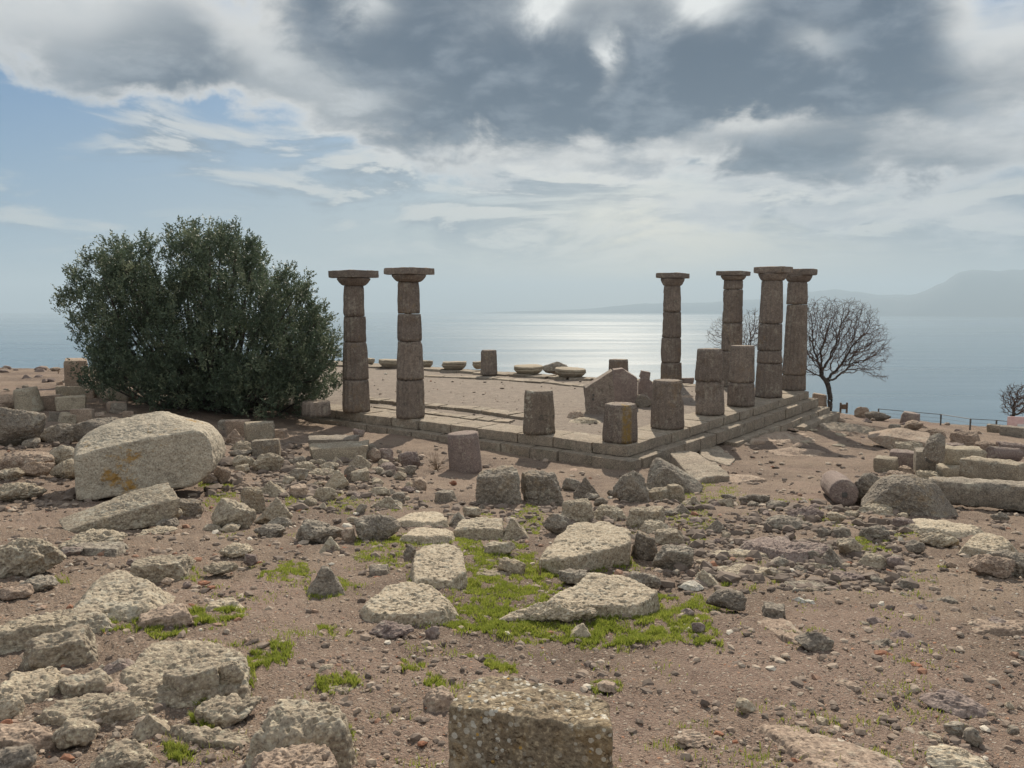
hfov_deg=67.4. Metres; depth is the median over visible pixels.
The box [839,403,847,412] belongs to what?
wooden stand
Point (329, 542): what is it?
rock
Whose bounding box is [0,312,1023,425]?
sea
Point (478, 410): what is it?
paving slab
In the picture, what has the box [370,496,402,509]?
rock
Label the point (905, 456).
ashlar block
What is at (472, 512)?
stone
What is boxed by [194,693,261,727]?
rock outcrop
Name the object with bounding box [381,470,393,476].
stone
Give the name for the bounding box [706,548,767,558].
rock outcrop
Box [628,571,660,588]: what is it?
stone
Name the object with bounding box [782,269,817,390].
column
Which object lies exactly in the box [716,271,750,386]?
column
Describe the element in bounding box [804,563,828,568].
stone
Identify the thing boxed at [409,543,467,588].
stone slab
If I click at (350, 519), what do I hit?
stone
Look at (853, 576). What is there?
rock outcrop
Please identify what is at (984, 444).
stone block
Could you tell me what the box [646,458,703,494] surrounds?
stone block
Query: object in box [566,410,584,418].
stone slab
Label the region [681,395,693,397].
stone slab
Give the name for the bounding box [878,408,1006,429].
rim fence
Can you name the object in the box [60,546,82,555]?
stone
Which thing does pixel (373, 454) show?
stone
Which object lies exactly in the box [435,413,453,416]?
paving slab
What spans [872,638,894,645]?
rock
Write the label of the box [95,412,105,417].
stone block
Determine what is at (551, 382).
paving slab
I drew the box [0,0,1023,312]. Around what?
sky
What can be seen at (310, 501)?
stone
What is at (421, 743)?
brick fragment
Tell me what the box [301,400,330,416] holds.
column stub
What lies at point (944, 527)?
stone slab
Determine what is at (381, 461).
stone
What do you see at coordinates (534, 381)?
paving slab
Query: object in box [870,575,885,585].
stone
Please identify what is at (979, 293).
hills
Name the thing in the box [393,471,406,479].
stone
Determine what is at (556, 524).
stone
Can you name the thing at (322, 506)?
stone
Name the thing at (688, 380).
ashlar block
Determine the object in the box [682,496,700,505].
rock
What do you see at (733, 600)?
rock outcrop
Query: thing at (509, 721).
stone block
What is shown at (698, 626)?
stone
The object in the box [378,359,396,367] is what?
fallen capital
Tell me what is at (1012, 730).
stone
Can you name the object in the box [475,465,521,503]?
stone block
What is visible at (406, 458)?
boulder
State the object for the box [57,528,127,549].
rock outcrop
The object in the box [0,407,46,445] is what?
boulder
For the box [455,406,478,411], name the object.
paving slab
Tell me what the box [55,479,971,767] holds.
grass
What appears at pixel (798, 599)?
stone slab
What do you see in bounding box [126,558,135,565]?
stone
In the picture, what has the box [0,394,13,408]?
boulder
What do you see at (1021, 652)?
stone
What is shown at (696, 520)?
stone
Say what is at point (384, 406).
paving slab
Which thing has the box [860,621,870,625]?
stone slab
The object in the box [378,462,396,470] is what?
stone block
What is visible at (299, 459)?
stone block
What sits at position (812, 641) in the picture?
stone
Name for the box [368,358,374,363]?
fallen capital
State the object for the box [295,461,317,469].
stone block
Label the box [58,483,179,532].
rock
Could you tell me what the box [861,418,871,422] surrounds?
stone
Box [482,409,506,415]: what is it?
paving slab
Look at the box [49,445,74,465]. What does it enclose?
boulder
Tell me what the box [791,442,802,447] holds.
stone
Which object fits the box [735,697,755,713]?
stone
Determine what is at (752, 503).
stone
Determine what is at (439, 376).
paving slab
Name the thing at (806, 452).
rock outcrop
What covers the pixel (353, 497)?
stone
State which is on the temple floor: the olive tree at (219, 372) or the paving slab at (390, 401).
the paving slab at (390, 401)
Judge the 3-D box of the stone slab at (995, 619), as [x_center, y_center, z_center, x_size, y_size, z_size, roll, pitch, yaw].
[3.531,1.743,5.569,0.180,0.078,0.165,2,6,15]
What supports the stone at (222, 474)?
on the ground at (722, 668)
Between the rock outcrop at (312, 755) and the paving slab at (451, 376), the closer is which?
the rock outcrop at (312, 755)
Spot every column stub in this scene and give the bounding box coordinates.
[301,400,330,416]
[480,350,496,375]
[523,389,554,434]
[602,402,637,443]
[609,359,627,370]
[650,379,684,429]
[695,348,724,415]
[727,345,754,406]
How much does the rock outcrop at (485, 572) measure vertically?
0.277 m
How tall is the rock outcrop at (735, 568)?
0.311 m
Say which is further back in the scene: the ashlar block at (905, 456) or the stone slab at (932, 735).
the ashlar block at (905, 456)
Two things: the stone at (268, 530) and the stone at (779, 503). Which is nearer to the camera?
the stone at (268, 530)
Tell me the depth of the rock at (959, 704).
3.96 m
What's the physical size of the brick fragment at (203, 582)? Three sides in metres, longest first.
0.113 x 0.077 x 0.034 m
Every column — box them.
[328,270,378,412]
[384,267,434,418]
[656,272,689,379]
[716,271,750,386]
[754,266,792,397]
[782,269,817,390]
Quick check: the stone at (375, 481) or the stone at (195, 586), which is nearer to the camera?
the stone at (195, 586)
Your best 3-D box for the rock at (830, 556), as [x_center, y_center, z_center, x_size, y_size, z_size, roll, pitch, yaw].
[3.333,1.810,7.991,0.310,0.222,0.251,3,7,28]
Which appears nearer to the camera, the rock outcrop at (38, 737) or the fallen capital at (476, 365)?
the rock outcrop at (38, 737)
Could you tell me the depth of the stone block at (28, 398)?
22.75 m
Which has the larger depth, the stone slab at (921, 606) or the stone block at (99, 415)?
the stone block at (99, 415)
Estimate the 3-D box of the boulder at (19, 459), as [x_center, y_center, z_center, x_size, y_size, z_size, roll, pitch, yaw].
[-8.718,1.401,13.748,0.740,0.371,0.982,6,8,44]
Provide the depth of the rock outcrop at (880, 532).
9.40 m
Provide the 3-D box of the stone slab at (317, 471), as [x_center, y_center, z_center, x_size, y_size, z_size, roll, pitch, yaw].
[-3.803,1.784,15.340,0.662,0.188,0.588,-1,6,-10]
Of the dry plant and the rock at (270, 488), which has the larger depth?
the dry plant
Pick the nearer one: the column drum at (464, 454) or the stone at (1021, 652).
the stone at (1021, 652)
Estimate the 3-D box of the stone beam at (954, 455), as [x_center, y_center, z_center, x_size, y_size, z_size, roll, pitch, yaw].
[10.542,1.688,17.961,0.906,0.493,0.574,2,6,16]
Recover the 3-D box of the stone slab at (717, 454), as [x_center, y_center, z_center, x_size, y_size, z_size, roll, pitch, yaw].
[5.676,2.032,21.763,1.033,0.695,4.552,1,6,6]
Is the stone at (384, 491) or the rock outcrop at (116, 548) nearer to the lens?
the rock outcrop at (116, 548)
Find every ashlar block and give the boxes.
[41,394,62,410]
[48,412,60,421]
[54,395,86,410]
[55,386,84,395]
[70,408,94,422]
[106,401,125,411]
[122,411,133,416]
[224,419,250,435]
[243,421,274,440]
[251,438,280,456]
[308,435,359,444]
[309,440,368,459]
[682,378,693,383]
[812,393,826,406]
[873,455,898,471]
[889,449,913,468]
[913,447,937,472]
[986,424,1001,432]
[999,425,1023,436]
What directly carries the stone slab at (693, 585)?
on the ground at (722, 668)
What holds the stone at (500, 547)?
on the ground at (722, 668)
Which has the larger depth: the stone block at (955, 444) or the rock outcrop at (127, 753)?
the stone block at (955, 444)
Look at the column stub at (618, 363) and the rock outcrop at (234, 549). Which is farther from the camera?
the column stub at (618, 363)
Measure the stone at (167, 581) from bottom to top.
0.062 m
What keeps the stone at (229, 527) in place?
on the ground at (722, 668)
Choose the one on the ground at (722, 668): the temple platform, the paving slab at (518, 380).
the temple platform
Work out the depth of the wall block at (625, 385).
27.07 m
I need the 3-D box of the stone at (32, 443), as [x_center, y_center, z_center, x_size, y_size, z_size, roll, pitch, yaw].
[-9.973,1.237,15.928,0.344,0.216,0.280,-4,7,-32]
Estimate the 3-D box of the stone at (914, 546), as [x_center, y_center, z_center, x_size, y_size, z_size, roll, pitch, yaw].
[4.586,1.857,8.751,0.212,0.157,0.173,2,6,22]
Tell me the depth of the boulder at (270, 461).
15.45 m
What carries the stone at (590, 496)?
on the ground at (722, 668)
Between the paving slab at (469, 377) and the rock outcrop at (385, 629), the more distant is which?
the paving slab at (469, 377)
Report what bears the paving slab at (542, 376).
on the temple floor
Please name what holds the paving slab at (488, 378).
on the temple floor
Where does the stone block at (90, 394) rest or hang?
on the ground at (722, 668)
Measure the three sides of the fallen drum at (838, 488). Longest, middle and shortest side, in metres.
1.965 x 0.499 x 0.494 m
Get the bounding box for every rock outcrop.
[0,482,47,501]
[0,605,113,654]
[0,672,64,703]
[0,694,24,720]
[0,721,57,751]
[9,666,65,682]
[19,575,58,592]
[33,690,167,725]
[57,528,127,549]
[67,540,128,556]
[73,570,174,621]
[90,738,155,767]
[102,672,130,695]
[119,640,251,708]
[136,526,177,536]
[169,724,250,749]
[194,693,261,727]
[203,561,237,575]
[218,542,253,557]
[218,660,244,685]
[245,699,357,767]
[251,743,337,767]
[329,685,359,693]
[369,620,413,638]
[474,568,511,576]
[497,557,525,574]
[499,599,597,622]
[558,568,587,584]
[672,729,712,747]
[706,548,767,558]
[706,589,746,610]
[716,563,767,576]
[729,474,766,482]
[739,536,829,563]
[756,431,815,442]
[756,616,802,642]
[768,447,825,456]
[784,580,829,592]
[787,506,823,517]
[818,421,876,433]
[832,571,864,580]
[858,525,889,539]
[919,532,958,547]
[925,743,991,767]
[967,554,1014,578]
[967,619,1023,636]
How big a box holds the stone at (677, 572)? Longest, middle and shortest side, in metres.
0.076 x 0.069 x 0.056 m
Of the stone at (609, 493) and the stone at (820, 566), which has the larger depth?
the stone at (609, 493)
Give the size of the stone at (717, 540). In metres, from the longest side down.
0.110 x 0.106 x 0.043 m
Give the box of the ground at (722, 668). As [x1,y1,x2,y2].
[0,368,1023,767]
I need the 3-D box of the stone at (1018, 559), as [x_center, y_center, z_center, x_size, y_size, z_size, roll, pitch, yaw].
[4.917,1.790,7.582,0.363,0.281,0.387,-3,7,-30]
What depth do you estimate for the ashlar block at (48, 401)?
23.50 m
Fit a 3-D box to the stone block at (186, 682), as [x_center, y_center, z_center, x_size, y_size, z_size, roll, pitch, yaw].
[-1.624,1.529,3.893,0.260,0.202,0.186,-3,7,-29]
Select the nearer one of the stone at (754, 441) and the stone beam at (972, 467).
the stone beam at (972, 467)
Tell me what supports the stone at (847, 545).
on the ground at (722, 668)
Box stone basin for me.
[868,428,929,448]
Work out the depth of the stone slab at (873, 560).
7.99 m
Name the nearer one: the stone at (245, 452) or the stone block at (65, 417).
the stone at (245, 452)
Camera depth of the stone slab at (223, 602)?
5.64 m
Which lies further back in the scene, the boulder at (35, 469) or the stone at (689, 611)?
the boulder at (35, 469)
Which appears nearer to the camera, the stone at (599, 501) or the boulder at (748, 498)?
the stone at (599, 501)
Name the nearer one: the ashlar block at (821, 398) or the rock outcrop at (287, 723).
the rock outcrop at (287, 723)
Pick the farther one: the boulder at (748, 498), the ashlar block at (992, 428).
the ashlar block at (992, 428)
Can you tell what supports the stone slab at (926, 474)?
on the ground at (722, 668)
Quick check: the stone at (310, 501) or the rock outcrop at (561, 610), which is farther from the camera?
the stone at (310, 501)
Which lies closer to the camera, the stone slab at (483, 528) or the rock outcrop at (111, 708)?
the rock outcrop at (111, 708)
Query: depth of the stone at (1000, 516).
11.78 m
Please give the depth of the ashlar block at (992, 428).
32.58 m
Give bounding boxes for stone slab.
[206,597,244,610]
[232,441,250,449]
[308,468,334,475]
[359,581,458,625]
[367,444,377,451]
[397,511,448,527]
[399,527,454,544]
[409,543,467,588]
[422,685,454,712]
[453,517,503,539]
[539,521,630,573]
[548,572,659,618]
[562,498,594,521]
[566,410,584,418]
[569,417,601,423]
[594,504,626,520]
[597,680,617,692]
[639,519,668,532]
[670,451,729,482]
[678,580,703,590]
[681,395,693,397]
[698,446,734,465]
[792,597,814,603]
[834,678,860,691]
[856,503,893,515]
[858,552,887,568]
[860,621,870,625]
[886,470,913,475]
[896,518,983,537]
[898,465,915,473]
[903,441,923,450]
[904,602,928,609]
[915,470,940,479]
[918,731,943,742]
[924,428,946,437]
[935,596,958,603]
[958,532,1017,555]
[988,616,1006,622]
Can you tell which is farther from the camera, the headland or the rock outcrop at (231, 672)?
the headland
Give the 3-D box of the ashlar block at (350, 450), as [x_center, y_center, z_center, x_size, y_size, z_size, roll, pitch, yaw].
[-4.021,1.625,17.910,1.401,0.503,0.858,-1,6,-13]
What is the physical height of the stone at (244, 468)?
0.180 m
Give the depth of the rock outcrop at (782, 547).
8.40 m
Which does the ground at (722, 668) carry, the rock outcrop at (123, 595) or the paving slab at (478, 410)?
the rock outcrop at (123, 595)
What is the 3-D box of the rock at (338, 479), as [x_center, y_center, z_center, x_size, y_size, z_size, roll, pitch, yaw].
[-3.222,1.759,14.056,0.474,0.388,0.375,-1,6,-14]
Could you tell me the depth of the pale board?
31.80 m
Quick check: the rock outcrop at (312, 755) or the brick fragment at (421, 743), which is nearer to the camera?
the rock outcrop at (312, 755)
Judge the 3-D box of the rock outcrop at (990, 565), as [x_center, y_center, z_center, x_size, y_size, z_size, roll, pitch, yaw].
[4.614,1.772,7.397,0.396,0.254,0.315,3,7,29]
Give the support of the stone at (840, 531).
on the ground at (722, 668)
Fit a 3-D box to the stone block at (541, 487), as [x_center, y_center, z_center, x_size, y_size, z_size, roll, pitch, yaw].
[0.545,1.812,13.089,0.815,0.669,0.609,0,6,4]
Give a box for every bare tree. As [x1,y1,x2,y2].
[706,309,759,347]
[784,296,893,410]
[999,384,1023,415]
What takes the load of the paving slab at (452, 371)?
on the temple floor
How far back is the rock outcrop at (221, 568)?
6.85 m
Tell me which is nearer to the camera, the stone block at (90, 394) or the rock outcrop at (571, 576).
the rock outcrop at (571, 576)
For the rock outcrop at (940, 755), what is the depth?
3.25 m
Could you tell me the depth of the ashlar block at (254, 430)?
19.80 m
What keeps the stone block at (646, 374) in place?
on the wall block at (645, 385)
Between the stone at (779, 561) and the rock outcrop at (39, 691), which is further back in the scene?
the stone at (779, 561)
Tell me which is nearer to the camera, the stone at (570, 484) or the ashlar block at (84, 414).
the stone at (570, 484)
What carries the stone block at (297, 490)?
on the ground at (722, 668)
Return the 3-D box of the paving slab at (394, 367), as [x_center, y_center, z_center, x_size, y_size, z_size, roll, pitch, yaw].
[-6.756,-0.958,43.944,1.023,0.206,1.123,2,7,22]
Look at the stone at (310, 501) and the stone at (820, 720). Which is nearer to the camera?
the stone at (820, 720)
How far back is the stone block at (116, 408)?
23.76 m
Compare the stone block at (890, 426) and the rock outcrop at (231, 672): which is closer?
the rock outcrop at (231, 672)
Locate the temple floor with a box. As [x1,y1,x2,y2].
[290,363,726,434]
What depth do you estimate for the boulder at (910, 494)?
12.15 m
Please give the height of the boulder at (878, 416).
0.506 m
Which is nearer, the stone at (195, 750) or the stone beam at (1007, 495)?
the stone at (195, 750)
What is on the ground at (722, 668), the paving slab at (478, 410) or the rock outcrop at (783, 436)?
the rock outcrop at (783, 436)
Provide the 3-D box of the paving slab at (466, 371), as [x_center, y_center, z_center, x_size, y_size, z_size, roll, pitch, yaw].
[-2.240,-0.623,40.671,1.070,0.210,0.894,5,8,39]
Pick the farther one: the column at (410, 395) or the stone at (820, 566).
the column at (410, 395)
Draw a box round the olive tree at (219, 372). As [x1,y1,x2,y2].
[49,214,344,420]
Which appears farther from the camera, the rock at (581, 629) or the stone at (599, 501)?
the stone at (599, 501)
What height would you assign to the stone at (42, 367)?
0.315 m
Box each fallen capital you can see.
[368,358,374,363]
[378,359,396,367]
[423,360,432,366]
[442,361,466,369]
[472,361,480,368]
[514,364,542,374]
[555,367,585,378]
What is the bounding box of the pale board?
[1007,416,1023,426]
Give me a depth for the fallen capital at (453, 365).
41.18 m
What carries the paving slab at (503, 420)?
on the temple floor
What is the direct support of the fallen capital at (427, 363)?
on the temple platform
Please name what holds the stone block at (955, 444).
on the ground at (722, 668)
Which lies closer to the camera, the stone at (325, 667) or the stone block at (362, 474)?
the stone at (325, 667)
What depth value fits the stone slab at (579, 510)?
10.66 m
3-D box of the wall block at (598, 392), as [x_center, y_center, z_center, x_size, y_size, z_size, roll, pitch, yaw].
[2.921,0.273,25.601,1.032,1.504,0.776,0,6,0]
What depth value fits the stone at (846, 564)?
7.87 m
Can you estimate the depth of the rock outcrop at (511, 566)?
7.24 m
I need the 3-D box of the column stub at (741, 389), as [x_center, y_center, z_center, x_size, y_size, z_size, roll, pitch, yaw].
[8.095,-0.300,27.074,0.951,2.133,0.971,4,7,37]
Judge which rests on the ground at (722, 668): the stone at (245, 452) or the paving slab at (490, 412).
the stone at (245, 452)
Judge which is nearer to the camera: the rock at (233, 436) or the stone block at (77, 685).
the stone block at (77, 685)
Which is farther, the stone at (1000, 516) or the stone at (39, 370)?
the stone at (39, 370)
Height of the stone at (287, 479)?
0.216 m
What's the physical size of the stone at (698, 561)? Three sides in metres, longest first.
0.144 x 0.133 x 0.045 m
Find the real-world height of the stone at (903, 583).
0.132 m
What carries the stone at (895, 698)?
on the ground at (722, 668)
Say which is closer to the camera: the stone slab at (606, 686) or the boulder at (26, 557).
the stone slab at (606, 686)
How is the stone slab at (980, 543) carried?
on the ground at (722, 668)
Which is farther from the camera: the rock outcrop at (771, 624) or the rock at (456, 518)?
the rock at (456, 518)
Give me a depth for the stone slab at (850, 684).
4.29 m
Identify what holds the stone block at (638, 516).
on the ground at (722, 668)
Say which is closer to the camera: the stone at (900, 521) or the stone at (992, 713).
the stone at (992, 713)
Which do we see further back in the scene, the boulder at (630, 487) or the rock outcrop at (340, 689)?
the boulder at (630, 487)
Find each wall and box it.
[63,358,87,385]
[84,386,136,400]
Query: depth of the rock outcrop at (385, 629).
5.12 m
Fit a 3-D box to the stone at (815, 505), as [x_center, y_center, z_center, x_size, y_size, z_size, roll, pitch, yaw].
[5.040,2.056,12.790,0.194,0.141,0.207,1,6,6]
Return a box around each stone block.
[20,624,98,670]
[57,668,113,697]
[58,412,76,423]
[85,388,96,398]
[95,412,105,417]
[109,403,127,413]
[130,554,195,582]
[138,603,193,628]
[162,662,218,701]
[179,498,203,516]
[217,420,224,429]
[240,486,265,512]
[243,554,257,565]
[275,429,288,437]
[290,483,308,498]
[293,456,306,463]
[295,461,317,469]
[350,468,369,481]
[369,564,390,576]
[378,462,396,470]
[392,491,405,503]
[412,477,426,489]
[434,490,456,501]
[448,675,612,767]
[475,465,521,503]
[520,470,563,505]
[625,506,665,526]
[631,531,657,560]
[635,394,651,406]
[639,370,650,379]
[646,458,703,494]
[648,487,669,500]
[654,528,683,544]
[667,484,684,501]
[762,601,785,617]
[888,424,900,428]
[894,442,911,450]
[947,442,963,445]
[949,430,980,445]
[974,440,996,450]
[996,441,1023,452]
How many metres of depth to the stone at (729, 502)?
12.96 m
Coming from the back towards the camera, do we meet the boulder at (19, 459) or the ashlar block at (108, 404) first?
the ashlar block at (108, 404)
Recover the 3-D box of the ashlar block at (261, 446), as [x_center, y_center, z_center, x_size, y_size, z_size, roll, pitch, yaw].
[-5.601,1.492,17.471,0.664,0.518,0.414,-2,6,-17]
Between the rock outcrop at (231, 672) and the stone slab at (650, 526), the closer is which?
the rock outcrop at (231, 672)
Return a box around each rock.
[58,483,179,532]
[103,658,134,673]
[132,713,170,741]
[224,429,243,443]
[254,497,292,523]
[261,481,285,496]
[306,565,344,595]
[319,536,339,552]
[325,470,348,488]
[348,455,370,468]
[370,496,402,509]
[448,511,464,526]
[503,518,528,540]
[570,623,590,637]
[573,477,599,498]
[673,503,690,513]
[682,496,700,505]
[695,569,718,585]
[704,520,724,532]
[754,725,902,767]
[821,548,844,567]
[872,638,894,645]
[889,629,914,637]
[919,688,990,718]
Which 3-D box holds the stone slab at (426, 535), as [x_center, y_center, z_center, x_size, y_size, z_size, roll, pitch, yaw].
[-0.960,1.879,9.027,0.788,0.427,1.054,0,6,0]
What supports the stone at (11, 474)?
on the ground at (722, 668)
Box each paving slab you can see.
[368,365,380,367]
[370,398,388,403]
[373,405,393,408]
[381,366,396,368]
[381,399,395,404]
[425,375,444,377]
[425,403,447,408]
[425,411,440,414]
[426,367,445,371]
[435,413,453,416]
[439,405,459,409]
[440,370,458,372]
[442,376,461,377]
[447,414,469,417]
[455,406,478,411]
[457,370,479,373]
[459,376,480,378]
[460,415,484,419]
[467,407,494,413]
[476,417,499,421]
[477,376,499,379]
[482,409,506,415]
[492,419,514,422]
[494,372,513,375]
[494,378,511,380]
[495,410,523,417]
[509,373,531,376]
[509,379,528,381]
[509,413,523,419]
[524,380,547,382]
[527,374,555,378]
[543,381,563,384]
[548,376,567,379]
[557,383,579,385]
[569,377,595,380]
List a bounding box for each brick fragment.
[197,580,210,585]
[417,741,427,745]
[874,650,892,654]
[910,661,921,666]
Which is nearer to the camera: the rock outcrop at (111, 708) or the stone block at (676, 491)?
the rock outcrop at (111, 708)
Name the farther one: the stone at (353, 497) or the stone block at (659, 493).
the stone block at (659, 493)
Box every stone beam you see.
[928,476,1023,511]
[935,463,959,476]
[943,444,986,464]
[959,456,1023,480]
[986,446,1023,461]
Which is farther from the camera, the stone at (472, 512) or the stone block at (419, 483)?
the stone block at (419, 483)
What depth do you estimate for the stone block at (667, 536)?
9.03 m
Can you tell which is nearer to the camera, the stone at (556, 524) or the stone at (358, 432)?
the stone at (556, 524)
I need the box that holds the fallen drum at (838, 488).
[820,470,858,505]
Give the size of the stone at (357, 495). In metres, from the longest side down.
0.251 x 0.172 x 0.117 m
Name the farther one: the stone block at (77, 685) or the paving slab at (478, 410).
the paving slab at (478, 410)
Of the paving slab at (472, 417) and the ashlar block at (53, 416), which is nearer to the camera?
the ashlar block at (53, 416)
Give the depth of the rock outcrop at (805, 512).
11.64 m
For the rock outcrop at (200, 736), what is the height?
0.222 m
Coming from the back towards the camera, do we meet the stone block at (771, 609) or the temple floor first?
the temple floor
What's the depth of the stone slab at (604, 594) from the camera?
6.00 m
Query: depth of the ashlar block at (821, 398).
33.98 m
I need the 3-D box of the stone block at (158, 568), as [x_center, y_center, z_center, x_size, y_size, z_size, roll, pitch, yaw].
[-3.034,1.600,6.666,0.528,0.215,0.361,-2,6,-20]
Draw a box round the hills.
[783,269,1023,316]
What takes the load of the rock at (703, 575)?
on the ground at (722, 668)
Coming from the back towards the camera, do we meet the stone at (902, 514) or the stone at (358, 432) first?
the stone at (358, 432)
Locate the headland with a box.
[488,289,907,313]
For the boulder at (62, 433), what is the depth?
16.72 m
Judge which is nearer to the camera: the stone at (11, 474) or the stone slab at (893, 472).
the stone at (11, 474)
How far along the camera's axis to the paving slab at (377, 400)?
28.16 m
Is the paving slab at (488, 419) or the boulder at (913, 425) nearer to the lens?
the paving slab at (488, 419)
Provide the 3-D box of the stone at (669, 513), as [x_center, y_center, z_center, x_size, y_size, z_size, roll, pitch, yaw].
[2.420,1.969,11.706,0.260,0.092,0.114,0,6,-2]
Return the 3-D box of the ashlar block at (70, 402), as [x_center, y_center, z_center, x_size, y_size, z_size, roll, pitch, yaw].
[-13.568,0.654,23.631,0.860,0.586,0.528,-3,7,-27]
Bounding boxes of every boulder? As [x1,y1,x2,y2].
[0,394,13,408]
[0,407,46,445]
[0,451,54,469]
[0,537,66,578]
[20,462,54,476]
[40,423,77,442]
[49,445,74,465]
[73,411,225,500]
[73,417,120,441]
[211,498,256,528]
[252,452,283,470]
[295,519,343,543]
[353,514,400,539]
[398,451,420,467]
[542,362,567,374]
[612,471,648,502]
[738,494,769,502]
[854,407,868,416]
[854,473,880,504]
[861,474,957,517]
[864,411,890,420]
[904,420,922,429]
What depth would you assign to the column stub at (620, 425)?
19.66 m
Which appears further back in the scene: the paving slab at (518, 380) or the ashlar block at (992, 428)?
the paving slab at (518, 380)
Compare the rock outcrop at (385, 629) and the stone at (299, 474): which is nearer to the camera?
the rock outcrop at (385, 629)
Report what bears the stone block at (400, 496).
on the ground at (722, 668)
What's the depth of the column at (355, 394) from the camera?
25.24 m
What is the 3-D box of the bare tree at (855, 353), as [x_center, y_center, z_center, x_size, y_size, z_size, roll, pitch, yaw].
[14.346,-1.121,33.511,4.867,5.479,3.554,0,6,0]
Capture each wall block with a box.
[583,369,614,413]
[612,368,637,402]
[638,376,652,399]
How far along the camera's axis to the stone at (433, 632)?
5.12 m
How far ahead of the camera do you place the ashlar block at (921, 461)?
18.63 m
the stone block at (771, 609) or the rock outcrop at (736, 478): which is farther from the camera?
the rock outcrop at (736, 478)
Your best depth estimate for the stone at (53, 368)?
38.44 m
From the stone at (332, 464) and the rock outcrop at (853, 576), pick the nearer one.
the rock outcrop at (853, 576)
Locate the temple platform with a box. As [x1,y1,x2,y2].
[262,361,839,470]
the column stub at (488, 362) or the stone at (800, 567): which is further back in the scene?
the column stub at (488, 362)
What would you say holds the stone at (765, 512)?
on the ground at (722, 668)
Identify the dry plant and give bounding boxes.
[424,452,458,470]
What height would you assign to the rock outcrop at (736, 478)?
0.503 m
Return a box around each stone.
[0,468,24,479]
[0,583,33,600]
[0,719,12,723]
[0,744,36,767]
[21,438,40,447]
[34,366,46,369]
[34,369,45,371]
[50,367,60,370]
[50,458,74,478]
[51,717,100,749]
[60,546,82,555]
[106,738,114,744]
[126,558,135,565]
[155,517,179,526]
[161,577,173,585]
[173,508,182,517]
[183,581,191,587]
[188,746,201,753]
[190,585,201,588]
[202,474,216,483]
[203,524,220,530]
[214,466,230,483]
[219,522,240,532]
[229,449,251,455]
[232,455,254,466]
[235,464,249,472]
[236,481,254,486]
[253,523,285,537]
[267,517,292,527]
[274,483,285,488]
[282,475,294,484]
[290,468,307,480]
[304,497,316,505]
[313,487,336,500]
[314,459,324,464]
[318,503,326,508]
[318,664,333,672]
[319,462,338,469]
[341,527,355,541]
[344,465,354,474]
[346,516,357,521]
[349,495,357,500]
[352,492,360,498]
[353,428,364,436]
[356,503,366,512]
[366,447,380,461]
[371,487,390,495]
[372,479,383,484]
[375,467,383,473]
[378,459,388,464]
[379,448,392,462]
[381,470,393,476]
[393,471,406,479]
[400,486,414,492]
[403,545,415,556]
[404,465,416,475]
[425,626,439,638]
[462,506,480,517]
[484,541,515,554]
[543,513,570,534]
[562,478,579,490]
[585,493,599,500]
[594,497,607,505]
[607,490,615,497]
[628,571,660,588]
[652,544,693,569]
[664,510,678,515]
[673,569,679,575]
[680,608,694,615]
[690,517,702,524]
[691,622,704,632]
[696,559,707,563]
[713,538,720,542]
[717,498,733,506]
[720,494,735,498]
[721,532,730,537]
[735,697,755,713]
[747,501,758,506]
[749,438,765,444]
[762,510,770,515]
[762,567,783,576]
[764,515,802,529]
[766,500,786,507]
[770,556,788,566]
[780,653,789,659]
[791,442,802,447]
[793,565,804,570]
[794,632,833,651]
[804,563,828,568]
[808,550,819,558]
[809,503,819,508]
[816,527,832,536]
[816,716,828,724]
[827,511,846,522]
[832,526,850,536]
[837,537,862,553]
[842,562,850,566]
[844,510,858,516]
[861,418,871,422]
[866,616,883,623]
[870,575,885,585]
[886,556,904,567]
[892,517,914,526]
[892,696,899,700]
[896,579,913,589]
[897,512,907,517]
[905,539,924,552]
[922,433,945,462]
[943,721,964,735]
[945,562,955,567]
[962,727,982,747]
[987,549,1023,577]
[987,712,997,716]
[990,512,1009,520]
[1004,701,1014,708]
[1006,725,1019,735]
[1011,649,1023,655]
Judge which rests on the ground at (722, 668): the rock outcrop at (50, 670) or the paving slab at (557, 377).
the rock outcrop at (50, 670)
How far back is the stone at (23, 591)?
5.67 m
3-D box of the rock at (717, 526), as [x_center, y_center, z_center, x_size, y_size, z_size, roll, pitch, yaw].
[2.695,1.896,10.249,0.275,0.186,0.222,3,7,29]
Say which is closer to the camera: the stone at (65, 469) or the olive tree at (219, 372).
the stone at (65, 469)
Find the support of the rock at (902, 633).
on the ground at (722, 668)
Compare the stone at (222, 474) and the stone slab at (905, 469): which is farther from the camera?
the stone slab at (905, 469)
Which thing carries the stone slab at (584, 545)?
on the ground at (722, 668)
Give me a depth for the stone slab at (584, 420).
23.42 m
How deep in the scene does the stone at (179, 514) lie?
10.29 m
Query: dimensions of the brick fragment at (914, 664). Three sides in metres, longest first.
0.089 x 0.061 x 0.027 m
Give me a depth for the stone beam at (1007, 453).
21.93 m
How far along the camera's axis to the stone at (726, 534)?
9.69 m
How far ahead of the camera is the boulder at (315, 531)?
8.70 m
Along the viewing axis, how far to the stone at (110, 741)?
3.33 m
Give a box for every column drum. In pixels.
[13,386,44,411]
[447,430,481,473]
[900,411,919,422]

